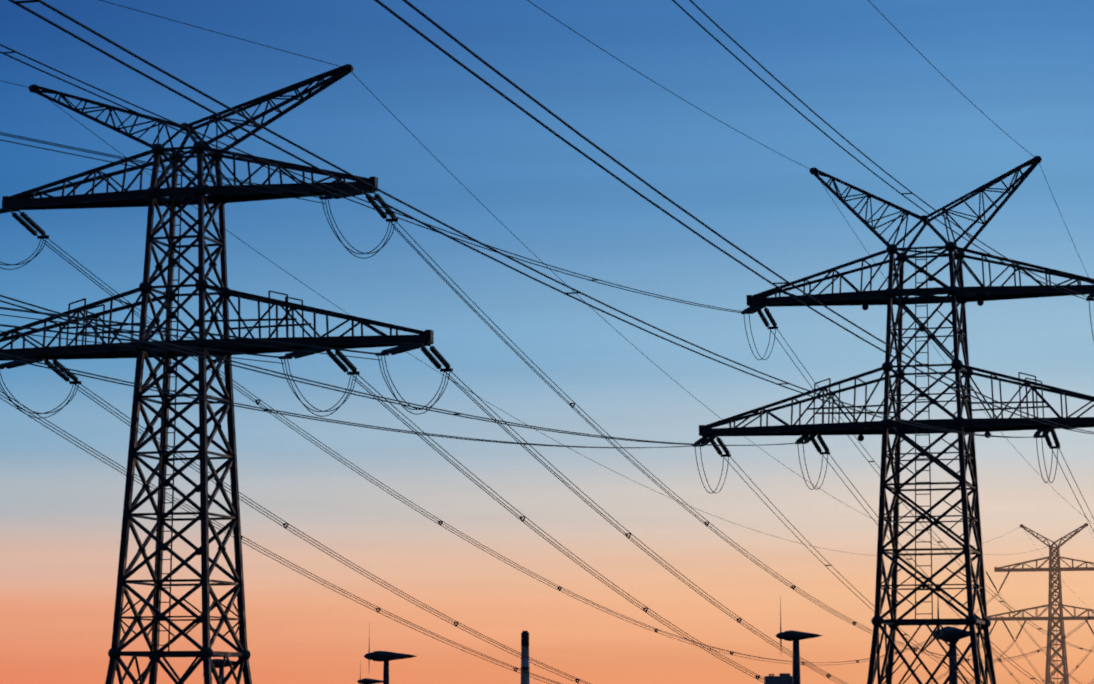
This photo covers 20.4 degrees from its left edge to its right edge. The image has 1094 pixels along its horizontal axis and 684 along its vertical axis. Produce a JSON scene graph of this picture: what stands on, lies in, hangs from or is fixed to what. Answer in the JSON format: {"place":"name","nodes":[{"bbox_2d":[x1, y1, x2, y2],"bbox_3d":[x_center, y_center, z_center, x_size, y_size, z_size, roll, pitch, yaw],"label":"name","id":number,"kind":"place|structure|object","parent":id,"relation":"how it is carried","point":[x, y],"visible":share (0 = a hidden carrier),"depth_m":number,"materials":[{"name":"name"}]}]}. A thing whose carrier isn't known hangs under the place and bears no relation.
{"place":"outdoors","nodes":[
{"label":"outdoors","id":0,"kind":"place"},
{"bbox_2d":[202,659,239,680],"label":"wind turbine","id":1,"kind":"object","parent":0,"point":[217,663],"visible":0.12,"depth_m":1479.39,"materials":[{"name":"paint"}]},
{"bbox_2d":[357,661,382,683],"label":"wind turbine","id":2,"kind":"object","parent":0,"point":[367,681],"visible":0.9,"depth_m":2178.81,"materials":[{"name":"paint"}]},
{"bbox_2d":[364,638,416,683],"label":"wind turbine","id":3,"kind":"object","parent":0,"point":[386,657],"visible":1,"depth_m":1436.17,"materials":[{"name":"paint"}]},
{"bbox_2d":[521,631,529,683],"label":"power plant chimney","id":4,"kind":"object","parent":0,"point":[525,679],"visible":0.94,"depth_m":2581.03,"materials":[{"name":"concrete"}]},
{"bbox_2d":[1,0,1089,682],"bbox_3d":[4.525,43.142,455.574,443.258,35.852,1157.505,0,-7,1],"label":"bundle spacers","id":5,"kind":"structure","parent":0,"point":[573,406],"depth_m":242.15,"materials":[{"name":"grey metal"}]},
{"bbox_2d":[0,0,1093,683],"label":"sky","id":6,"kind":"structure","parent":0,"point":[1028,65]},
{"bbox_2d":[764,673,791,683],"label":"plant boiler house","id":7,"kind":"structure","parent":0,"point":[783,678],"depth_m":2558.92,"materials":[{"name":"black"}]},
{"bbox_2d":[775,596,822,683],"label":"wind turbine","id":8,"kind":"object","parent":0,"point":[795,637],"visible":0.98,"depth_m":1285.26,"materials":[{"name":"paint"}]},
{"bbox_2d":[922,601,969,683],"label":"wind turbine","id":9,"kind":"object","parent":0,"point":[954,634],"visible":0.67,"depth_m":1080.58,"materials":[{"name":"paint"}]},
{"label":"ground","id":10,"kind":"structure","parent":0,"visible":0},
{"bbox_2d":[0,64,452,683],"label":"pylon","id":11,"kind":"object","parent":10,"relation":"on","point":[174,196],"visible":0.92,"depth_m":196.30,"materials":[{"name":"metal"}]},
{"bbox_2d":[0,0,1093,683],"bbox_3d":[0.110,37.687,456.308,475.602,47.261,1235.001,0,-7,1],"label":"conductors","id":12,"kind":"structure","parent":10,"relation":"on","point":[164,344],"depth_m":177.51,"materials":[{"name":"grey"}]},
{"bbox_2d":[693,156,1093,683],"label":"pylon","id":13,"kind":"object","parent":10,"relation":"on","point":[961,294],"visible":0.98,"depth_m":232.51,"materials":[{"name":"metal"}]},
{"bbox_2d":[976,523,1093,683],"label":"pylon","id":14,"kind":"object","parent":10,"relation":"on","point":[1050,618],"visible":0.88,"depth_m":633.65,"materials":[{"name":"metal"}]}
]}

